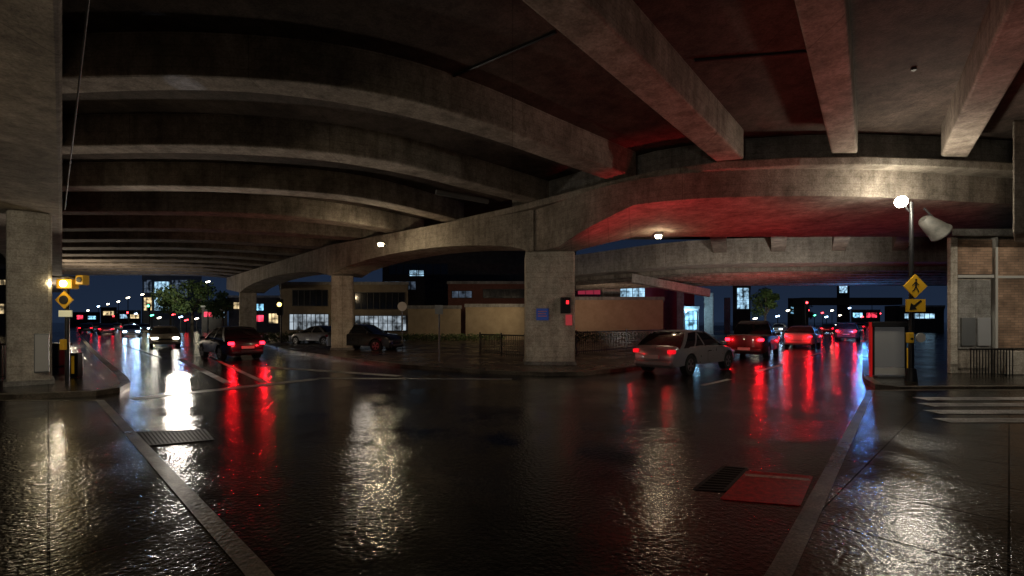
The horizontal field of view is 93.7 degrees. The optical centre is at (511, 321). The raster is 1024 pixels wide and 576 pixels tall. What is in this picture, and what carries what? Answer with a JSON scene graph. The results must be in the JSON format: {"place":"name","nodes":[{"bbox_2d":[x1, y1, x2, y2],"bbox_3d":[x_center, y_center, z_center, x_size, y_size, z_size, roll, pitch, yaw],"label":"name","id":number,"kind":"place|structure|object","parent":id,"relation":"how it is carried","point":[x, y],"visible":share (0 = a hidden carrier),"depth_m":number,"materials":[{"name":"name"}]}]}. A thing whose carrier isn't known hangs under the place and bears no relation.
{"place":"outdoors","nodes":[
{"label":"outdoors","id":0,"kind":"place"},
{"bbox_2d":[0,331,120,392],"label":"pavement","id":1,"kind":"structure","parent":0,"point":[98,374],"depth_m":14.03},
{"bbox_2d":[3,209,54,386],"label":"bridge pier","id":2,"kind":"structure","parent":1,"relation":"on","point":[28,275],"depth_m":12.31,"materials":[{"name":"concrete"}]},
{"bbox_2d":[0,0,61,291],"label":"bridge girder","id":3,"kind":"object","parent":2,"relation":"on","point":[31,105],"visible":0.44,"depth_m":6.57,"materials":[{"name":"grey concrete"}]},
{"bbox_2d":[64,0,89,209],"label":"hanging cable","id":4,"kind":"object","parent":3,"relation":"hanging from","point":[83,44],"visible":1,"depth_m":6.07,"materials":[{"name":"black plastic"}]},
{"bbox_2d":[62,273,230,277],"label":"concrete beam","id":5,"kind":"structure","parent":3,"relation":"on","point":[197,274],"depth_m":45.86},
{"bbox_2d":[62,269,239,275],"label":"concrete beam","id":6,"kind":"structure","parent":3,"relation":"on","point":[147,271],"depth_m":43.11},
{"bbox_2d":[62,266,248,272],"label":"concrete beam","id":7,"kind":"structure","parent":3,"relation":"on","point":[150,268],"depth_m":40.68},
{"bbox_2d":[62,262,260,269],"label":"concrete beam","id":8,"kind":"structure","parent":3,"relation":"on","point":[217,265],"depth_m":38.00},
{"bbox_2d":[62,256,274,266],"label":"concrete beam","id":9,"kind":"structure","parent":3,"relation":"on","point":[157,259],"depth_m":35.35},
{"bbox_2d":[0,0,1023,268],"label":"bridge deck","id":10,"kind":"structure","parent":3,"relation":"on","point":[564,78],"depth_m":10.05,"materials":[{"name":"concrete"}]},
{"bbox_2d":[453,30,556,76],"bbox_3d":[-0.293,-5.270,9.568,2.750,0.059,0.056,0,0,37],"label":"ceiling conduit","id":11,"kind":"object","parent":10,"relation":"attached to","point":[508,52],"visible":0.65,"depth_m":9.39,"materials":[{"name":"black metal"}]},
{"bbox_2d":[522,0,743,161],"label":"concrete beam","id":12,"kind":"structure","parent":10,"relation":"attached to","point":[627,44],"depth_m":8.73,"materials":[{"name":"concrete"}]},
{"bbox_2d":[710,237,726,252],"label":"concrete beam","id":13,"kind":"structure","parent":10,"relation":"attached to","point":[719,244],"depth_m":26.18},
{"bbox_2d":[694,50,806,61],"bbox_3d":[4.743,-5.270,9.527,2.142,0.058,0.058,0,0,9],"label":"ceiling conduit","id":14,"kind":"object","parent":10,"relation":"attached to","point":[750,56],"visible":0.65,"depth_m":9.51,"materials":[{"name":"black metal"}]},
{"bbox_2d":[794,0,857,152],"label":"concrete beam","id":15,"kind":"structure","parent":10,"relation":"attached to","point":[825,25],"depth_m":8.43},
{"bbox_2d":[941,0,1023,156],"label":"concrete beam","id":16,"kind":"structure","parent":10,"relation":"attached to","point":[994,62],"depth_m":9.00,"materials":[{"name":"concrete"}]},
{"bbox_2d":[34,333,48,372],"bbox_3d":[-12.021,0.800,12.266,0.280,1.000,0.215,0,0,-44],"label":"utility cabinet","id":17,"kind":"object","parent":2,"relation":"attached to","point":[41,352],"visible":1,"depth_m":12.19,"materials":[{"name":"grey metal"}]},
{"bbox_2d":[52,343,72,366],"bbox_3d":[-16.571,1.205,17.500,0.610,0.850,0.560,0,0,0],"label":"litter bin","id":18,"kind":"object","parent":1,"relation":"on","point":[58,357],"visible":0.55,"depth_m":17.26,"materials":[{"name":"black metal"}]},
{"bbox_2d":[52,275,88,380],"bbox_3d":[-12.020,0.181,13.050,0.766,2.899,0.350,0,0,0],"label":"traffic signal","id":19,"kind":"object","parent":1,"relation":"on","point":[64,299],"visible":1,"depth_m":13.04,"materials":[{"name":"yellow metal"}]},
{"bbox_2d":[70,353,82,376],"bbox_3d":[-12.889,1.280,14.184,0.260,0.700,0.210,0,0,0],"label":"litter bin","id":20,"kind":"object","parent":1,"relation":"on","point":[76,364],"visible":0.82,"depth_m":14.09,"materials":[{"name":"black metal"}]},
{"bbox_2d":[26,324,946,575],"bbox_3d":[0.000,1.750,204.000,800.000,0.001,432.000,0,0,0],"label":"road","id":21,"kind":"structure","parent":0,"point":[604,474],"depth_m":6.32,"materials":[{"name":"asphalt"}]},
{"bbox_2d":[0,269,5,334],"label":"street building","id":22,"kind":"structure","parent":21,"relation":"on","point":[2,301],"depth_m":60.00,"materials":[{"name":"grey concrete"}]},
{"bbox_2d":[0,331,129,399],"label":"kerb","id":23,"kind":"structure","parent":21,"relation":"on","point":[124,384],"depth_m":11.25,"materials":[{"name":"concrete"}]},
{"bbox_2d":[70,312,99,326],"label":"street building","id":24,"kind":"structure","parent":21,"relation":"on","point":[77,319],"depth_m":170.00,"materials":[{"name":"grey concrete"}]},
{"bbox_2d":[117,310,140,324],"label":"street building","id":25,"kind":"structure","parent":21,"relation":"on","point":[133,317],"depth_m":130.00,"materials":[{"name":"grey concrete"}]},
{"bbox_2d":[146,325,182,347],"bbox_3d":[-24.502,1.010,33.873,2.100,1.475,4.685,0,0,-37],"label":"car","id":26,"kind":"object","parent":21,"relation":"on","point":[165,334],"visible":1,"depth_m":32.63,"materials":[{"name":"brown paint"}]},
{"bbox_2d":[142,275,201,327],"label":"office building","id":27,"kind":"structure","parent":21,"relation":"on","point":[150,283],"depth_m":140.00,"materials":[{"name":"grey concrete"}]},
{"bbox_2d":[136,429,213,445],"bbox_3d":[-5.201,1.745,7.324,0.939,0.008,1.382,0,0,-40],"label":"drain grate","id":28,"kind":"object","parent":21,"relation":"on","point":[150,438],"visible":0.88,"depth_m":7.28,"materials":[{"name":"metal"}]},
{"bbox_2d":[149,279,216,329],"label":"street tree","id":29,"kind":"object","parent":21,"relation":"on","point":[200,290],"visible":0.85,"depth_m":93.90,"materials":[{"name":"green plant"}]},
{"bbox_2d":[201,306,226,330],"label":"street building","id":30,"kind":"structure","parent":21,"relation":"on","point":[214,322],"depth_m":90.00,"materials":[{"name":"grey concrete"}]},
{"bbox_2d":[204,290,233,326],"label":"street tree","id":31,"kind":"object","parent":21,"relation":"on","point":[216,305],"visible":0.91,"depth_m":69.28,"materials":[{"name":"green plant"}]},
{"bbox_2d":[130,379,319,399],"bbox_3d":[-7.262,1.746,12.704,0.400,0.001,4.579,0,0,35],"label":"road marking","id":32,"kind":"object","parent":21,"relation":"on","point":[164,395],"visible":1,"depth_m":12.34,"materials":[{"name":"white paint"}]},
{"bbox_2d":[199,326,264,360],"bbox_3d":[-13.389,0.975,22.825,4.185,1.545,2.050,0,0,40],"label":"car","id":33,"kind":"object","parent":21,"relation":"on","point":[223,342],"visible":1,"depth_m":21.71,"materials":[{"name":"black paint"}]},
{"bbox_2d":[239,292,256,330],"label":"bridge pier","id":34,"kind":"structure","parent":21,"relation":"on","point":[247,308],"depth_m":43.77,"materials":[{"name":"concrete"}]},
{"bbox_2d":[228,295,279,332],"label":"office building","id":35,"kind":"structure","parent":21,"relation":"on","point":[268,319],"depth_m":70.00,"materials":[{"name":"grey concrete"}]},
{"bbox_2d":[288,325,330,343],"bbox_3d":[-14.601,1.010,36.206,4.685,1.475,2.100,0,0,23],"label":"car","id":36,"kind":"object","parent":21,"relation":"on","point":[312,334],"visible":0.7,"depth_m":35.41,"materials":[{"name":"grey paint"}]},
{"bbox_2d":[330,275,353,349],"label":"bridge pier","id":37,"kind":"structure","parent":21,"relation":"on","point":[341,306],"depth_m":27.61,"materials":[{"name":"concrete"}]},
{"bbox_2d":[279,282,408,335],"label":"shop building","id":38,"kind":"structure","parent":21,"relation":"on","point":[306,305],"depth_m":49.96,"materials":[{"name":"grey concrete"}]},
{"bbox_2d":[289,314,328,329],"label":"window","id":39,"kind":"structure","parent":38,"relation":"in","point":[296,321],"depth_m":49.97,"materials":[{"name":"white glass"}]},
{"bbox_2d":[292,290,327,305],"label":"window","id":40,"kind":"structure","parent":38,"relation":"in","point":[299,297],"depth_m":49.97,"materials":[{"name":"black"}]},
{"bbox_2d":[354,292,404,308],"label":"window","id":41,"kind":"structure","parent":38,"relation":"in","point":[363,300],"depth_m":49.97,"materials":[{"name":"black"}]},
{"bbox_2d":[354,315,406,330],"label":"window","id":42,"kind":"structure","parent":38,"relation":"in","point":[384,322],"depth_m":49.97,"materials":[{"name":"white glass"}]},
{"bbox_2d":[325,324,403,350],"bbox_3d":[-8.705,0.934,28.379,4.485,1.625,2.100,0,0,18],"label":"car","id":43,"kind":"object","parent":21,"relation":"on","point":[373,337],"visible":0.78,"depth_m":27.52,"materials":[{"name":"black paint"}]},
{"bbox_2d":[407,305,461,339],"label":"garden wall","id":44,"kind":"structure","parent":21,"relation":"on","point":[422,319],"depth_m":43.00,"materials":[{"name":"grey concrete"}]},
{"bbox_2d":[0,390,937,575],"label":"kerb","id":45,"kind":"structure","parent":21,"relation":"on","point":[246,559],"depth_m":4.26,"materials":[{"name":"concrete"}]},
{"bbox_2d":[382,251,575,304],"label":"office building","id":46,"kind":"structure","parent":21,"relation":"on","point":[427,278],"depth_m":60.00,"materials":[{"name":"grey concrete"}]},
{"bbox_2d":[388,263,447,274],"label":"window","id":47,"kind":"structure","parent":46,"relation":"in","point":[399,268],"depth_m":59.96,"materials":[{"name":"black"}]},
{"bbox_2d":[447,281,523,336],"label":"street building","id":48,"kind":"structure","parent":21,"relation":"on","point":[462,293],"depth_m":52.00,"materials":[{"name":"grey concrete"}]},
{"bbox_2d":[483,289,523,297],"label":"window","id":49,"kind":"structure","parent":48,"relation":"in","point":[487,293],"depth_m":51.96,"materials":[{"name":"black"}]},
{"bbox_2d":[464,304,523,339],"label":"garden wall","id":50,"kind":"structure","parent":21,"relation":"on","point":[507,319],"depth_m":43.00,"materials":[{"name":"grey concrete"}]},
{"bbox_2d":[187,325,819,375],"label":"kerb","id":51,"kind":"structure","parent":21,"relation":"on","point":[547,373],"depth_m":16.93,"materials":[{"name":"concrete"}]},
{"bbox_2d":[523,251,576,364],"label":"bridge pier","id":52,"kind":"structure","parent":21,"relation":"on","point":[549,279],"depth_m":18.10,"materials":[{"name":"concrete"}]},
{"bbox_2d":[227,210,534,292],"bbox_3d":[-13.789,-3.525,33.467,3.472,1.750,42.200,0,0,-44],"label":"bridge girder","id":53,"kind":"object","parent":52,"relation":"on","point":[360,258],"visible":0.92,"depth_m":24.09,"materials":[{"name":"concrete"}]},
{"bbox_2d":[525,169,1012,252],"bbox_3d":[12.802,-3.460,16.583,24.556,1.580,6.434,0,0,0],"label":"bridge girder","id":54,"kind":"object","parent":52,"relation":"on","point":[798,203],"visible":0.88,"depth_m":14.85,"materials":[{"name":"grey concrete"}]},
{"bbox_2d":[441,156,1012,223],"bbox_3d":[-4.998,-4.370,25.975,51.307,0.240,8.312,0,0,36],"label":"bearing ledge","id":55,"kind":"object","parent":54,"relation":"on","point":[966,168],"visible":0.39,"depth_m":13.38,"materials":[{"name":"concrete"}]},
{"bbox_2d":[62,250,293,261],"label":"concrete beam","id":56,"kind":"structure","parent":55,"relation":"on","point":[219,254],"depth_m":32.49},
{"bbox_2d":[62,242,315,255],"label":"concrete beam","id":57,"kind":"structure","parent":55,"relation":"on","point":[179,246],"depth_m":29.55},
{"bbox_2d":[62,231,348,248],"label":"concrete beam","id":58,"kind":"structure","parent":55,"relation":"on","point":[192,237],"depth_m":26.66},
{"bbox_2d":[62,215,389,240],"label":"concrete beam","id":59,"kind":"structure","parent":55,"relation":"on","point":[233,225],"depth_m":23.56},
{"bbox_2d":[62,192,423,232],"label":"concrete beam","id":60,"kind":"structure","parent":55,"relation":"on","point":[213,204],"depth_m":19.98,"materials":[{"name":"concrete"}]},
{"bbox_2d":[62,162,463,221],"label":"concrete beam","id":61,"kind":"structure","parent":55,"relation":"on","point":[187,176],"depth_m":16.35,"materials":[{"name":"concrete"}]},
{"bbox_2d":[62,113,548,202],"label":"concrete beam","id":62,"kind":"structure","parent":55,"relation":"on","point":[194,133],"depth_m":12.68,"materials":[{"name":"concrete"}]},
{"bbox_2d":[435,189,488,203],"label":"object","id":63,"kind":"structure","parent":62,"relation":"attached to","point":[461,196],"depth_m":17.24,"materials":[{"name":"concrete"}]},
{"bbox_2d":[62,31,635,180],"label":"concrete beam","id":64,"kind":"structure","parent":55,"relation":"on","point":[140,61],"depth_m":9.27,"materials":[{"name":"concrete"}]},
{"bbox_2d":[512,134,1012,206],"bbox_3d":[8.584,-4.905,15.358,19.170,0.830,4.001,0,0,17],"label":"end diaphragm","id":65,"kind":"object","parent":55,"relation":"on","point":[901,146],"visible":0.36,"depth_m":13.84,"materials":[{"name":"grey concrete"}]},
{"bbox_2d":[1013,120,1023,241],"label":"abutment block","id":66,"kind":"structure","parent":55,"relation":"attached to","point":[1018,180],"depth_m":12.60,"materials":[{"name":"concrete"}]},
{"bbox_2d":[918,208,952,241],"bbox_3d":[11.802,-2.744,13.445,0.761,1.019,0.570,0,0,15],"label":"floodlight","id":67,"kind":"object","parent":54,"relation":"attached to","point":[933,228],"visible":1,"depth_m":13.25,"materials":[{"name":"grey"}]},
{"bbox_2d":[600,288,620,296],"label":"bridge pier","id":68,"kind":"structure","parent":21,"relation":"on","point":[610,292],"depth_m":47.73,"materials":[{"name":"concrete"}]},
{"bbox_2d":[575,283,946,290],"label":"concrete beam","id":69,"kind":"structure","parent":68,"relation":"on","point":[771,285],"depth_m":42.31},
{"bbox_2d":[575,297,664,338],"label":"brown building","id":70,"kind":"structure","parent":21,"relation":"on","point":[614,313],"depth_m":45.00,"materials":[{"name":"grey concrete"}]},
{"bbox_2d":[576,288,693,329],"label":"shop building","id":71,"kind":"structure","parent":21,"relation":"on","point":[670,311],"depth_m":62.00,"materials":[{"name":"grey concrete"}]},
{"bbox_2d":[677,292,683,329],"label":"bridge pier","id":72,"kind":"structure","parent":21,"relation":"on","point":[680,310],"depth_m":55.26,"materials":[{"name":"concrete"}]},
{"bbox_2d":[633,329,734,374],"bbox_3d":[6.281,1.010,17.211,4.685,1.475,2.050,0,0,-42],"label":"car","id":73,"kind":"object","parent":21,"relation":"on","point":[685,351],"visible":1,"depth_m":15.96,"materials":[{"name":"grey paint"}]},
{"bbox_2d":[684,306,699,330],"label":"glass kiosk","id":74,"kind":"object","parent":21,"relation":"on","point":[690,317],"visible":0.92,"depth_m":57.96,"materials":[{"name":"blue glass"}]},
{"bbox_2d":[704,293,713,334],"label":"bridge pier","id":75,"kind":"structure","parent":21,"relation":"on","point":[709,315],"depth_m":58.30,"materials":[{"name":"concrete"}]},
{"bbox_2d":[693,465,748,490],"bbox_3d":[2.355,1.745,5.348,0.293,0.008,1.147,0,0,40],"label":"drain grate","id":76,"kind":"object","parent":21,"relation":"on","point":[724,478],"visible":1,"depth_m":5.31,"materials":[{"name":"metal"}]},
{"bbox_2d":[733,286,750,329],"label":"office building","id":77,"kind":"structure","parent":21,"relation":"on","point":[741,303],"depth_m":90.00,"materials":[{"name":"grey concrete"}]},
{"bbox_2d":[737,288,748,308],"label":"window","id":78,"kind":"structure","parent":77,"relation":"in","point":[742,293],"depth_m":89.97,"materials":[{"name":"blue"}]},
{"bbox_2d":[725,320,780,358],"bbox_3d":[12.289,0.845,24.417,2.200,1.805,5.285,0,0,36],"label":"pickup truck","id":79,"kind":"object","parent":21,"relation":"on","point":[754,337],"visible":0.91,"depth_m":22.67,"materials":[{"name":"red paint"}]},
{"bbox_2d":[750,287,779,320],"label":"street tree","id":80,"kind":"object","parent":21,"relation":"on","point":[768,296],"visible":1,"depth_m":74.79,"materials":[{"name":"green plant"}]},
{"bbox_2d":[721,471,812,505],"bbox_3d":[2.724,1.745,5.071,0.651,0.008,1.366,0,0,37],"label":"road plate","id":81,"kind":"object","parent":21,"relation":"on","point":[769,487],"visible":1,"depth_m":5.02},
{"bbox_2d":[784,326,822,347],"bbox_3d":[19.905,1.010,32.811,2.100,1.475,4.685,0,0,39],"label":"car","id":82,"kind":"object","parent":21,"relation":"on","point":[801,335],"visible":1,"depth_m":31.34,"materials":[{"name":"red paint"}]},
{"bbox_2d":[837,286,849,321],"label":"street building","id":83,"kind":"structure","parent":21,"relation":"on","point":[843,292],"depth_m":230.00,"materials":[{"name":"grey concrete"}]},
{"bbox_2d":[794,298,901,325],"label":"foot bridge","id":84,"kind":"structure","parent":21,"relation":"on","point":[892,313],"depth_m":95.00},
{"bbox_2d":[835,322,861,340],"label":"car","id":85,"kind":"object","parent":21,"relation":"on","point":[851,330],"visible":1,"depth_m":43.06,"materials":[{"name":"grey paint"}]},
{"bbox_2d":[851,310,879,326],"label":"street building","id":86,"kind":"structure","parent":21,"relation":"on","point":[870,315],"depth_m":170.00,"materials":[{"name":"grey concrete"}]},
{"bbox_2d":[900,305,944,331],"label":"street building","id":87,"kind":"structure","parent":21,"relation":"on","point":[931,319],"depth_m":75.00,"materials":[{"name":"grey concrete"}]},
{"bbox_2d":[862,339,1023,389],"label":"kerb","id":88,"kind":"structure","parent":21,"relation":"on","point":[872,382],"depth_m":12.09,"materials":[{"name":"concrete"}]},
{"bbox_2d":[52,240,946,322],"label":"sky","id":89,"kind":"structure","parent":0,"point":[101,290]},
{"bbox_2d":[189,325,821,370],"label":"pavement","id":90,"kind":"structure","parent":0,"point":[462,354],"depth_m":23.84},
{"bbox_2d":[392,333,505,340],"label":"hedge","id":91,"kind":"object","parent":90,"relation":"on","point":[459,337],"visible":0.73,"depth_m":40.28,"materials":[{"name":"green plant"}]},
{"bbox_2d":[479,332,523,357],"bbox_3d":[-0.510,1.080,22.646,0.080,1.100,3.336,0,0,-42],"label":"railing","id":92,"kind":"object","parent":90,"relation":"on","point":[500,353],"visible":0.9,"depth_m":22.63,"materials":[{"name":"black metal"}]},
{"bbox_2d":[577,331,651,340],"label":"hedge","id":93,"kind":"object","parent":90,"relation":"on","point":[590,335],"visible":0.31,"depth_m":40.33,"materials":[{"name":"green plant"}]},
{"bbox_2d":[575,328,665,353],"bbox_3d":[6.532,1.030,27.373,0.080,1.200,9.784,0,0,44],"label":"railing","id":94,"kind":"object","parent":90,"relation":"on","point":[599,350],"visible":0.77,"depth_m":25.84,"materials":[{"name":"black metal"}]},
{"bbox_2d":[0,390,1023,575],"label":"pavement","id":95,"kind":"structure","parent":0,"point":[917,489],"depth_m":4.44,"materials":[{"name":"concrete"}]},
{"bbox_2d":[914,397,1023,399],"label":"road marking","id":96,"kind":"object","parent":95,"relation":"on","point":[973,398],"visible":1,"depth_m":10.34,"materials":[{"name":"white paint"}]},
{"bbox_2d":[919,403,1023,405],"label":"road marking","id":97,"kind":"object","parent":95,"relation":"on","point":[975,404],"visible":1,"depth_m":9.59,"materials":[{"name":"white paint"}]},
{"bbox_2d":[925,410,1023,413],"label":"road marking","id":98,"kind":"object","parent":95,"relation":"on","point":[979,411],"visible":1,"depth_m":8.84,"materials":[{"name":"white paint"}]},
{"bbox_2d":[934,418,1023,421],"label":"road marking","id":99,"kind":"object","parent":95,"relation":"on","point":[983,419],"visible":1,"depth_m":8.12,"materials":[{"name":"white paint"}]},
{"bbox_2d":[575,279,946,287],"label":"concrete beam","id":100,"kind":"structure","parent":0,"point":[907,280],"depth_m":38.30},
{"bbox_2d":[575,237,948,285],"bbox_3d":[30.836,-4.250,37.485,54.261,1.500,19.030,0,0,0],"label":"bridge girder","id":101,"kind":"object","parent":100,"relation":"on","point":[800,252],"visible":0.39,"depth_m":28.91,"materials":[{"name":"concrete"}]},
{"bbox_2d":[575,266,946,281],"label":"concrete beam","id":102,"kind":"structure","parent":101,"relation":"attached to","point":[804,269],"depth_m":30.72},
{"bbox_2d":[575,272,946,283],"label":"concrete beam","id":103,"kind":"structure","parent":101,"relation":"attached to","point":[799,273],"depth_m":32.61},
{"bbox_2d":[632,273,709,296],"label":"canopy roof","id":104,"kind":"structure","parent":103,"relation":"attached to","point":[662,284],"depth_m":36.03,"materials":[{"name":"concrete"}]},
{"bbox_2d":[575,274,946,284],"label":"concrete beam","id":105,"kind":"structure","parent":101,"relation":"attached to","point":[783,276],"depth_m":34.66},
{"bbox_2d":[575,277,946,286],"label":"concrete beam","id":106,"kind":"structure","parent":101,"relation":"attached to","point":[825,278],"depth_m":36.48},
{"bbox_2d":[575,281,946,289],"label":"concrete beam","id":107,"kind":"structure","parent":101,"relation":"attached to","point":[764,283],"depth_m":40.31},
{"bbox_2d":[866,330,1023,385],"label":"pavement","id":108,"kind":"structure","parent":0,"point":[930,358],"depth_m":14.83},
{"bbox_2d":[865,322,907,377],"bbox_3d":[11.118,0.815,14.200,1.044,1.630,0.500,0,0,0],"label":"utility cabinet","id":109,"kind":"object","parent":108,"relation":"on","point":[887,350],"visible":0.88,"depth_m":14.15,"materials":[{"name":"grey"}]},
{"bbox_2d":[894,196,917,381],"bbox_3d":[10.719,-0.879,13.050,0.721,5.018,0.300,0,0,-21],"label":"street lamp","id":110,"kind":"object","parent":108,"relation":"on","point":[911,370],"visible":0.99,"depth_m":13.08,"materials":[{"name":"black metal"}]},
{"bbox_2d":[903,274,926,297],"bbox_3d":[10.936,-0.963,13.012,0.640,0.640,0.045,0,0,0],"label":"crossing sign","id":111,"kind":"object","parent":110,"relation":"attached to","point":[915,286],"visible":1,"depth_m":13.01,"materials":[{"name":"yellow"}]},
{"bbox_2d":[905,299,925,311],"bbox_3d":[10.946,-0.438,13.018,0.520,0.340,0.035,0,0,0],"label":"arrow sign","id":112,"kind":"object","parent":110,"relation":"attached to","point":[915,305],"visible":1,"depth_m":13.01,"materials":[{"name":"yellow"}]},
{"bbox_2d":[970,348,1012,375],"bbox_3d":[14.491,1.218,14.500,1.295,0.825,0.050,0,0,0],"label":"handrail","id":113,"kind":"object","parent":108,"relation":"on","point":[991,349],"visible":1,"depth_m":14.49,"materials":[{"name":"black metal"}]},
{"bbox_2d":[947,229,1023,374],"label":"brick building","id":114,"kind":"structure","parent":0,"point":[985,288],"depth_m":15.13,"materials":[{"name":"brick"}]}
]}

